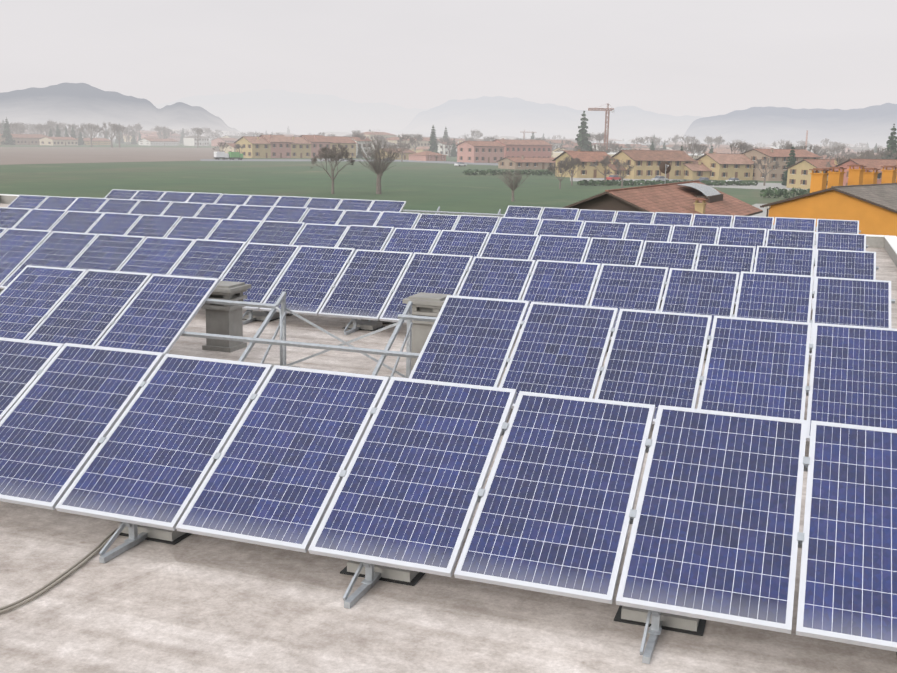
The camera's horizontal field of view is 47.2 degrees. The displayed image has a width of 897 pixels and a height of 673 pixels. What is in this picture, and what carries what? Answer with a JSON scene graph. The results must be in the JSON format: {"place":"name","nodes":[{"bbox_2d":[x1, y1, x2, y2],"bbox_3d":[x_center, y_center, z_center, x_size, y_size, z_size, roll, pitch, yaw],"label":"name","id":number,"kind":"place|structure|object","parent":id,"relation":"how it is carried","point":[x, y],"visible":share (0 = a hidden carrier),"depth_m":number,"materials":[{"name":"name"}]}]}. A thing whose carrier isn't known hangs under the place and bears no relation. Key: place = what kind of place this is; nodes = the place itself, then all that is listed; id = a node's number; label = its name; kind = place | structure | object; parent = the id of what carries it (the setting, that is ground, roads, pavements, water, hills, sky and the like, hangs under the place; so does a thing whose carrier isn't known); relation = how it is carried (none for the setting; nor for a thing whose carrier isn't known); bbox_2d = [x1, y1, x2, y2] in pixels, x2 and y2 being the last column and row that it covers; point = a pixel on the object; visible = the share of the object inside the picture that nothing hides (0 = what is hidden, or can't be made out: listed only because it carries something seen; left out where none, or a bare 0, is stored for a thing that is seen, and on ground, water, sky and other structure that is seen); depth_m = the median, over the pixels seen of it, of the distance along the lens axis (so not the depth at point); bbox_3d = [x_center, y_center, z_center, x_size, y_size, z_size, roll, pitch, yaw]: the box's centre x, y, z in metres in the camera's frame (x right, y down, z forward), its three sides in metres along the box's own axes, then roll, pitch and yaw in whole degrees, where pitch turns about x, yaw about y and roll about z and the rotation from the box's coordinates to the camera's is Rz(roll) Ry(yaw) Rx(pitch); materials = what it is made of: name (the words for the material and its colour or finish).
{"place":"outdoors","nodes":[
{"label":"outdoors","id":0,"kind":"place"},
{"bbox_2d":[0,83,239,131],"bbox_3d":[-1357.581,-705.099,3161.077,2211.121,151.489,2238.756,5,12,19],"label":"hill","id":1,"kind":"structure","parent":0,"point":[79,104],"depth_m":2673.56,"materials":[{"name":"grey"}]},
{"bbox_2d":[153,89,430,134],"bbox_3d":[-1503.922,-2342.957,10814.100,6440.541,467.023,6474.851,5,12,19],"label":"hill range","id":2,"kind":"structure","parent":0,"point":[271,110],"depth_m":9236.29,"materials":[{"name":"grey"}]},
{"bbox_2d":[0,137,807,216],"bbox_3d":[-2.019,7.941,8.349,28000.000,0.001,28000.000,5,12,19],"label":"field ground","id":3,"kind":"structure","parent":0,"point":[445,187],"depth_m":210.14,"materials":[{"name":"green plant"}]},
{"bbox_2d":[310,142,354,193],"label":"bare tree","id":4,"kind":"object","parent":3,"relation":"on","point":[332,154],"visible":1,"depth_m":168.44,"materials":[{"name":"brown plant"}]},
{"bbox_2d":[355,130,405,193],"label":"bare tree","id":5,"kind":"object","parent":3,"relation":"on","point":[376,157],"visible":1,"depth_m":171.87,"materials":[{"name":"brown plant"}]},
{"bbox_2d":[0,147,806,216],"bbox_3d":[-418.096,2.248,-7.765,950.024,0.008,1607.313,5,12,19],"label":"ground patches","id":6,"kind":"object","parent":3,"relation":"on","point":[31,155],"visible":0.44,"depth_m":399.64,"materials":[{"name":"soil"}]},
{"bbox_2d":[0,128,896,188],"bbox_3d":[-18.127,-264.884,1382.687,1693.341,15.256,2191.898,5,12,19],"label":"village houses","id":7,"kind":"structure","parent":3,"relation":"on","point":[720,163],"depth_m":417.28,"materials":[{"name":"yellow paint"}]},
{"bbox_2d":[214,152,740,183],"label":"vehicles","id":8,"kind":"object","parent":3,"relation":"on","point":[226,156],"visible":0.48,"depth_m":356.74,"materials":[{"name":"grey"}]},
{"bbox_2d":[93,129,873,158],"bbox_3d":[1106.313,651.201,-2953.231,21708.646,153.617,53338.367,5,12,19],"label":"industrial sheds","id":9,"kind":"object","parent":3,"relation":"on","point":[555,154],"visible":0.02,"depth_m":1147.25,"materials":[{"name":"white paint"}]},
{"bbox_2d":[462,169,809,197],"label":"hedges","id":10,"kind":"object","parent":3,"relation":"on","point":[778,193],"visible":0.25,"depth_m":230.63,"materials":[{"name":"green plant"}]},
{"bbox_2d":[0,203,896,672],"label":"flat roof","id":11,"kind":"structure","parent":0,"point":[196,603],"depth_m":6.34,"materials":[{"name":"grey concrete"}]},
{"bbox_2d":[0,527,118,613],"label":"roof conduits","id":12,"kind":"object","parent":11,"relation":"on","point":[32,596],"visible":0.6,"depth_m":6.75,"materials":[{"name":"beige"}]},
{"bbox_2d":[201,281,250,352],"bbox_3d":[-3.088,-0.282,14.152,0.540,0.907,0.540,5,12,19],"label":"chimney","id":13,"kind":"object","parent":11,"relation":"on","point":[221,319],"visible":0.71,"depth_m":14.01,"materials":[{"name":"concrete"}]},
{"bbox_2d":[402,292,450,370],"bbox_3d":[-0.242,-0.055,13.168,0.540,0.950,0.540,5,12,19],"label":"chimney","id":14,"kind":"object","parent":11,"relation":"on","point":[427,304],"visible":0.56,"depth_m":12.98,"materials":[{"name":"concrete"}]},
{"bbox_2d":[0,196,896,663],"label":"mounting frame","id":15,"kind":"object","parent":11,"relation":"on","point":[374,574],"visible":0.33,"depth_m":8.29,"materials":[{"name":"metal"}]},
{"bbox_2d":[0,207,31,227],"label":"solar panel","id":16,"kind":"object","parent":15,"relation":"on","point":[10,217],"visible":0.77,"depth_m":23.85,"materials":[{"name":"glass"}]},
{"bbox_2d":[0,228,51,285],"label":"solar panel","id":17,"kind":"object","parent":15,"relation":"on","point":[17,246],"visible":0.96,"depth_m":18.59,"materials":[{"name":"glass"}]},
{"bbox_2d":[7,195,48,208],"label":"solar panel","id":18,"kind":"object","parent":15,"relation":"on","point":[28,201],"visible":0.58,"depth_m":28.71,"materials":[{"name":"glass"}]},
{"bbox_2d":[0,337,63,420],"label":"solar panel","id":19,"kind":"object","parent":15,"relation":"on","point":[23,363],"visible":0.8,"depth_m":8.76,"materials":[{"name":"glass"}]},
{"bbox_2d":[14,209,67,229],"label":"solar panel","id":20,"kind":"object","parent":15,"relation":"on","point":[40,219],"visible":0.58,"depth_m":23.51,"materials":[{"name":"glass"}]},
{"bbox_2d":[0,265,86,339],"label":"solar panel","id":21,"kind":"object","parent":15,"relation":"on","point":[31,296],"visible":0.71,"depth_m":13.41,"materials":[{"name":"glass"}]},
{"bbox_2d":[0,231,97,288],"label":"solar panel","id":22,"kind":"object","parent":15,"relation":"on","point":[59,249],"visible":0.75,"depth_m":18.27,"materials":[{"name":"glass"}]},
{"bbox_2d":[36,196,77,209],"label":"solar panel","id":23,"kind":"object","parent":15,"relation":"on","point":[57,203],"visible":0.46,"depth_m":28.39,"materials":[{"name":"glass"}]},
{"bbox_2d":[50,211,104,232],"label":"solar panel","id":24,"kind":"object","parent":15,"relation":"on","point":[77,221],"visible":0.48,"depth_m":23.19,"materials":[{"name":"glass"}]},
{"bbox_2d":[0,343,164,509],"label":"solar panel","id":25,"kind":"object","parent":15,"relation":"on","point":[59,420],"visible":0.98,"depth_m":8.14,"materials":[{"name":"glass"}]},
{"bbox_2d":[67,197,108,211],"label":"solar panel","id":26,"kind":"object","parent":15,"relation":"on","point":[87,204],"visible":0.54,"depth_m":28.04,"materials":[{"name":"glass"}]},
{"bbox_2d":[26,269,151,345],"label":"solar panel","id":27,"kind":"object","parent":15,"relation":"on","point":[90,306],"visible":0.69,"depth_m":13.00,"materials":[{"name":"glass"}]},
{"bbox_2d":[69,234,145,270],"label":"solar panel","id":28,"kind":"object","parent":15,"relation":"on","point":[110,252],"visible":0.67,"depth_m":17.97,"materials":[{"name":"glass"}]},
{"bbox_2d":[87,212,141,234],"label":"solar panel","id":29,"kind":"object","parent":15,"relation":"on","point":[114,223],"visible":0.52,"depth_m":22.86,"materials":[{"name":"glass"}]},
{"bbox_2d":[97,198,139,212],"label":"solar panel","id":30,"kind":"object","parent":15,"relation":"on","point":[110,205],"visible":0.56,"depth_m":27.71,"materials":[{"name":"glass"}]},
{"bbox_2d":[129,200,171,214],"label":"solar panel","id":31,"kind":"object","parent":15,"relation":"on","point":[150,207],"visible":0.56,"depth_m":27.38,"materials":[{"name":"glass"}]},
{"bbox_2d":[126,214,181,237],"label":"solar panel","id":32,"kind":"object","parent":15,"relation":"on","point":[153,225],"visible":0.44,"depth_m":22.53,"materials":[{"name":"glass"}]},
{"bbox_2d":[118,237,194,274],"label":"solar panel","id":33,"kind":"object","parent":15,"relation":"on","point":[157,255],"visible":0.62,"depth_m":17.64,"materials":[{"name":"glass"}]},
{"bbox_2d":[96,274,219,354],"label":"solar panel","id":34,"kind":"object","parent":15,"relation":"on","point":[159,313],"visible":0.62,"depth_m":12.67,"materials":[{"name":"glass"}]},
{"bbox_2d":[55,354,272,530],"bbox_3d":[-2.121,0.743,7.826,0.990,0.041,1.650,5,43,19],"label":"solar panel","id":35,"kind":"object","parent":15,"relation":"on","point":[151,462],"visible":0.98,"depth_m":7.74,"materials":[{"name":"glass"}]},
{"bbox_2d":[162,202,204,216],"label":"solar panel","id":36,"kind":"object","parent":15,"relation":"on","point":[186,209],"visible":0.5,"depth_m":27.05,"materials":[{"name":"glass"}]},
{"bbox_2d":[165,217,221,239],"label":"solar panel","id":37,"kind":"object","parent":15,"relation":"on","point":[195,228],"visible":0.48,"depth_m":22.20,"materials":[{"name":"glass"}]},
{"bbox_2d":[169,239,246,278],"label":"solar panel","id":38,"kind":"object","parent":15,"relation":"on","point":[205,258],"visible":0.65,"depth_m":17.31,"materials":[{"name":"glass"}]},
{"bbox_2d":[195,203,238,218],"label":"solar panel","id":39,"kind":"object","parent":15,"relation":"on","point":[212,210],"visible":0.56,"depth_m":26.73,"materials":[{"name":"glass"}]},
{"bbox_2d":[207,219,262,242],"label":"solar panel","id":40,"kind":"object","parent":15,"relation":"on","point":[234,230],"visible":0.52,"depth_m":21.88,"materials":[{"name":"glass"}]},
{"bbox_2d":[229,205,272,220],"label":"solar panel","id":41,"kind":"object","parent":15,"relation":"on","point":[250,212],"visible":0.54,"depth_m":26.40,"materials":[{"name":"glass"}]},
{"bbox_2d":[220,242,299,309],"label":"solar panel","id":42,"kind":"object","parent":15,"relation":"on","point":[260,268],"visible":0.73,"depth_m":16.88,"materials":[{"name":"glass"}]},
{"bbox_2d":[248,221,304,244],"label":"solar panel","id":43,"kind":"object","parent":15,"relation":"on","point":[276,232],"visible":0.56,"depth_m":21.53,"materials":[{"name":"glass"}]},
{"bbox_2d":[176,365,389,552],"bbox_3d":[-1.165,0.827,7.496,0.990,0.040,1.650,5,43,19],"label":"solar panel","id":44,"kind":"object","parent":15,"relation":"on","point":[273,479],"visible":1,"depth_m":7.41,"materials":[{"name":"glass"}]},
{"bbox_2d":[264,206,308,221],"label":"solar panel","id":45,"kind":"object","parent":15,"relation":"on","point":[286,214],"visible":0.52,"depth_m":26.07,"materials":[{"name":"glass"}]},
{"bbox_2d":[260,245,355,315],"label":"solar panel","id":46,"kind":"object","parent":15,"relation":"on","point":[309,278],"visible":0.92,"depth_m":16.43,"materials":[{"name":"glass"}]},
{"bbox_2d":[292,223,348,246],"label":"solar panel","id":47,"kind":"object","parent":15,"relation":"on","point":[323,235],"visible":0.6,"depth_m":21.22,"materials":[{"name":"glass"}]},
{"bbox_2d":[301,208,344,224],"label":"solar panel","id":48,"kind":"object","parent":15,"relation":"on","point":[322,216],"visible":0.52,"depth_m":25.75,"materials":[{"name":"glass"}]},
{"bbox_2d":[336,199,373,210],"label":"solar panel","id":49,"kind":"object","parent":15,"relation":"on","point":[354,204],"visible":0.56,"depth_m":29.92,"materials":[{"name":"glass"}]},
{"bbox_2d":[337,210,381,225],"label":"solar panel","id":50,"kind":"object","parent":15,"relation":"on","point":[358,217],"visible":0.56,"depth_m":25.42,"materials":[{"name":"glass"}]},
{"bbox_2d":[318,249,412,320],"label":"solar panel","id":51,"kind":"object","parent":15,"relation":"on","point":[367,282],"visible":0.98,"depth_m":16.06,"materials":[{"name":"glass"}]},
{"bbox_2d":[337,225,394,269],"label":"solar panel","id":52,"kind":"object","parent":15,"relation":"on","point":[362,237],"visible":0.42,"depth_m":20.87,"materials":[{"name":"glass"}]},
{"bbox_2d":[368,200,405,211],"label":"solar panel","id":53,"kind":"object","parent":15,"relation":"on","point":[386,205],"visible":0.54,"depth_m":29.59,"materials":[{"name":"glass"}]},
{"bbox_2d":[375,211,420,234],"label":"solar panel","id":54,"kind":"object","parent":15,"relation":"on","point":[398,219],"visible":0.48,"depth_m":25.08,"materials":[{"name":"glass"}]},
{"bbox_2d":[382,228,440,253],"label":"solar panel","id":55,"kind":"object","parent":15,"relation":"on","point":[411,240],"visible":0.52,"depth_m":20.55,"materials":[{"name":"glass"}]},
{"bbox_2d":[308,377,516,576],"bbox_3d":[-0.209,0.908,7.165,0.990,0.042,1.650,5,43,19],"label":"solar panel","id":56,"kind":"object","parent":15,"relation":"on","point":[406,497],"visible":1,"depth_m":7.07,"materials":[{"name":"glass"}]},
{"bbox_2d":[379,252,472,322],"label":"solar panel","id":57,"kind":"object","parent":15,"relation":"on","point":[435,273],"visible":0.77,"depth_m":15.92,"materials":[{"name":"glass"}]},
{"bbox_2d":[413,213,459,230],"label":"solar panel","id":58,"kind":"object","parent":15,"relation":"on","point":[441,222],"visible":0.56,"depth_m":24.75,"materials":[{"name":"glass"}]},
{"bbox_2d":[431,230,488,281],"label":"solar panel","id":59,"kind":"object","parent":15,"relation":"on","point":[455,242],"visible":0.58,"depth_m":20.22,"materials":[{"name":"glass"}]},
{"bbox_2d":[409,295,528,386],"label":"solar panel","id":60,"kind":"object","parent":15,"relation":"on","point":[470,340],"visible":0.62,"depth_m":11.35,"materials":[{"name":"glass"}]},
{"bbox_2d":[453,215,499,256],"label":"solar panel","id":61,"kind":"object","parent":15,"relation":"on","point":[475,223],"visible":0.42,"depth_m":24.41,"materials":[{"name":"glass"}]},
{"bbox_2d":[457,256,535,299],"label":"solar panel","id":62,"kind":"object","parent":15,"relation":"on","point":[498,278],"visible":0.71,"depth_m":15.67,"materials":[{"name":"glass"}]},
{"bbox_2d":[480,233,538,259],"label":"solar panel","id":63,"kind":"object","parent":15,"relation":"on","point":[509,246],"visible":0.58,"depth_m":19.89,"materials":[{"name":"glass"}]},
{"bbox_2d":[494,217,540,234],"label":"solar panel","id":64,"kind":"object","parent":15,"relation":"on","point":[515,225],"visible":0.44,"depth_m":24.09,"materials":[{"name":"glass"}]},
{"bbox_2d":[504,205,542,218],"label":"solar panel","id":65,"kind":"object","parent":15,"relation":"on","point":[523,211],"visible":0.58,"depth_m":28.27,"materials":[{"name":"glass"}]},
{"bbox_2d":[454,391,654,603],"bbox_3d":[0.748,0.998,6.840,0.990,0.042,1.650,5,43,19],"label":"solar panel","id":66,"kind":"object","parent":15,"relation":"on","point":[556,503],"visible":1,"depth_m":6.74,"materials":[{"name":"glass"}]},
{"bbox_2d":[531,219,583,256],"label":"solar panel","id":67,"kind":"object","parent":15,"relation":"on","point":[560,227],"visible":0.48,"depth_m":23.77,"materials":[{"name":"glass"}]},
{"bbox_2d":[536,207,578,233],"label":"solar panel","id":68,"kind":"object","parent":15,"relation":"on","point":[559,213],"visible":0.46,"depth_m":27.94,"materials":[{"name":"glass"}]},
{"bbox_2d":[525,235,590,288],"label":"solar panel","id":69,"kind":"object","parent":15,"relation":"on","point":[561,248],"visible":0.44,"depth_m":19.55,"materials":[{"name":"glass"}]},
{"bbox_2d":[499,302,617,408],"bbox_3d":[1.169,0.203,10.984,0.990,0.040,1.650,5,43,19],"label":"solar panel","id":70,"kind":"object","parent":15,"relation":"on","point":[559,349],"visible":0.71,"depth_m":11.02,"materials":[{"name":"glass"}]},
{"bbox_2d":[519,260,600,332],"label":"solar panel","id":71,"kind":"object","parent":15,"relation":"on","point":[562,282],"visible":0.6,"depth_m":15.33,"materials":[{"name":"glass"}]},
{"bbox_2d":[577,209,616,236],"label":"solar panel","id":72,"kind":"object","parent":15,"relation":"on","point":[584,215],"visible":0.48,"depth_m":27.62,"materials":[{"name":"glass"}]},
{"bbox_2d":[580,221,627,261],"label":"solar panel","id":73,"kind":"object","parent":15,"relation":"on","point":[595,229],"visible":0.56,"depth_m":23.44,"materials":[{"name":"glass"}]},
{"bbox_2d":[584,237,643,293],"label":"solar panel","id":74,"kind":"object","parent":15,"relation":"on","point":[614,251],"visible":0.48,"depth_m":19.23,"materials":[{"name":"glass"}]},
{"bbox_2d":[589,263,668,339],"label":"solar panel","id":75,"kind":"object","parent":15,"relation":"on","point":[634,287],"visible":0.65,"depth_m":15.00,"materials":[{"name":"glass"}]},
{"bbox_2d":[614,211,654,236],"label":"solar panel","id":76,"kind":"object","parent":15,"relation":"on","point":[628,217],"visible":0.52,"depth_m":27.29,"materials":[{"name":"glass"}]},
{"bbox_2d":[624,223,672,265],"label":"solar panel","id":77,"kind":"object","parent":15,"relation":"on","point":[649,232],"visible":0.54,"depth_m":23.10,"materials":[{"name":"glass"}]},
{"bbox_2d":[595,308,711,423],"bbox_3d":[2.125,0.289,10.655,0.990,0.040,1.650,5,43,19],"label":"solar panel","id":78,"kind":"object","parent":15,"relation":"on","point":[656,358],"visible":0.69,"depth_m":10.69,"materials":[{"name":"glass"}]},
{"bbox_2d":[638,241,698,299],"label":"solar panel","id":79,"kind":"object","parent":15,"relation":"on","point":[678,255],"visible":0.42,"depth_m":18.90,"materials":[{"name":"glass"}]},
{"bbox_2d":[652,212,692,241],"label":"solar panel","id":80,"kind":"object","parent":15,"relation":"on","point":[667,218],"visible":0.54,"depth_m":26.95,"materials":[{"name":"glass"}]},
{"bbox_2d":[670,225,718,269],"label":"solar panel","id":81,"kind":"object","parent":15,"relation":"on","point":[696,234],"visible":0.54,"depth_m":22.77,"materials":[{"name":"glass"}]},
{"bbox_2d":[660,268,738,347],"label":"solar panel","id":82,"kind":"object","parent":15,"relation":"on","point":[701,292],"visible":0.67,"depth_m":14.67,"materials":[{"name":"glass"}]},
{"bbox_2d":[616,405,806,633],"bbox_3d":[1.704,1.078,6.507,0.990,0.040,1.650,5,43,19],"label":"solar panel","id":83,"kind":"object","parent":15,"relation":"on","point":[715,528],"visible":1,"depth_m":6.41,"materials":[{"name":"glass"}]},
{"bbox_2d":[692,214,732,243],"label":"solar panel","id":84,"kind":"object","parent":15,"relation":"on","point":[711,220],"visible":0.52,"depth_m":26.62,"materials":[{"name":"glass"}]},
{"bbox_2d":[695,244,755,304],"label":"solar panel","id":85,"kind":"object","parent":15,"relation":"on","point":[727,258],"visible":0.5,"depth_m":18.57,"materials":[{"name":"glass"}]},
{"bbox_2d":[717,227,766,271],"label":"solar panel","id":86,"kind":"object","parent":15,"relation":"on","point":[742,236],"visible":0.44,"depth_m":22.43,"materials":[{"name":"glass"}]},
{"bbox_2d":[732,215,773,245],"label":"solar panel","id":87,"kind":"object","parent":15,"relation":"on","point":[759,222],"visible":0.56,"depth_m":26.30,"materials":[{"name":"glass"}]},
{"bbox_2d":[697,316,811,419],"bbox_3d":[3.082,0.374,10.327,0.990,0.042,1.650,5,43,19],"label":"solar panel","id":88,"kind":"object","parent":15,"relation":"on","point":[753,366],"visible":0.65,"depth_m":10.36,"materials":[{"name":"glass"}]},
{"bbox_2d":[735,271,813,322],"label":"solar panel","id":89,"kind":"object","parent":15,"relation":"on","point":[776,296],"visible":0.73,"depth_m":14.34,"materials":[{"name":"glass"}]},
{"bbox_2d":[753,246,814,275],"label":"solar panel","id":90,"kind":"object","parent":15,"relation":"on","point":[785,260],"visible":0.38,"depth_m":18.24,"materials":[{"name":"glass"}]},
{"bbox_2d":[765,229,815,248],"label":"solar panel","id":91,"kind":"object","parent":15,"relation":"on","point":[791,238],"visible":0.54,"depth_m":22.12,"materials":[{"name":"glass"}]},
{"bbox_2d":[774,217,815,230],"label":"solar panel","id":92,"kind":"object","parent":15,"relation":"on","point":[796,224],"visible":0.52,"depth_m":25.96,"materials":[{"name":"glass"}]},
{"bbox_2d":[814,219,858,257],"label":"solar panel","id":93,"kind":"object","parent":15,"relation":"on","point":[838,226],"visible":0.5,"depth_m":25.62,"materials":[{"name":"glass"}]},
{"bbox_2d":[813,232,865,280],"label":"solar panel","id":94,"kind":"object","parent":15,"relation":"on","point":[841,241],"visible":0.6,"depth_m":21.80,"materials":[{"name":"glass"}]},
{"bbox_2d":[811,249,875,309],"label":"solar panel","id":95,"kind":"object","parent":15,"relation":"on","point":[846,264],"visible":0.56,"depth_m":17.90,"materials":[{"name":"glass"}]},
{"bbox_2d":[796,420,896,651],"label":"solar panel","id":96,"kind":"object","parent":15,"relation":"on","point":[848,584],"visible":1,"depth_m":6.16,"materials":[{"name":"glass"}]},
{"bbox_2d":[809,276,890,356],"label":"solar panel","id":97,"kind":"object","parent":15,"relation":"on","point":[854,302],"visible":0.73,"depth_m":14.01,"materials":[{"name":"glass"}]},
{"bbox_2d":[806,323,896,440],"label":"solar panel","id":98,"kind":"object","parent":15,"relation":"on","point":[853,375],"visible":0.88,"depth_m":10.06,"materials":[{"name":"glass"}]},
{"bbox_2d":[0,194,896,266],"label":"roof parapet","id":99,"kind":"structure","parent":11,"relation":"attached to","point":[888,243],"depth_m":30.49,"materials":[{"name":"concrete"}]},
{"bbox_2d":[0,0,896,116],"label":"sky","id":100,"kind":"structure","parent":0,"point":[703,58],"materials":[{"name":"white"}]},
{"bbox_2d":[397,96,703,141],"bbox_3d":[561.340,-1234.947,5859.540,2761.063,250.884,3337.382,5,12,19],"label":"hill range","id":101,"kind":"structure","parent":0,"point":[499,116],"depth_m":4972.43,"materials":[{"name":"grey"}]},
{"bbox_2d":[562,161,762,225],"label":"house","id":102,"kind":"structure","parent":0,"point":[695,197],"depth_m":65.69,"materials":[{"name":"red tile"}]},
{"bbox_2d":[681,103,896,147],"bbox_3d":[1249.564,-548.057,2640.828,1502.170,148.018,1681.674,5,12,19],"label":"hill","id":103,"kind":"structure","parent":0,"point":[872,126],"depth_m":2351.72,"materials":[{"name":"grey"}]},
{"bbox_2d":[760,164,896,235],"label":"building","id":104,"kind":"structure","parent":0,"point":[866,200],"depth_m":66.00,"materials":[{"name":"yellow paint"}]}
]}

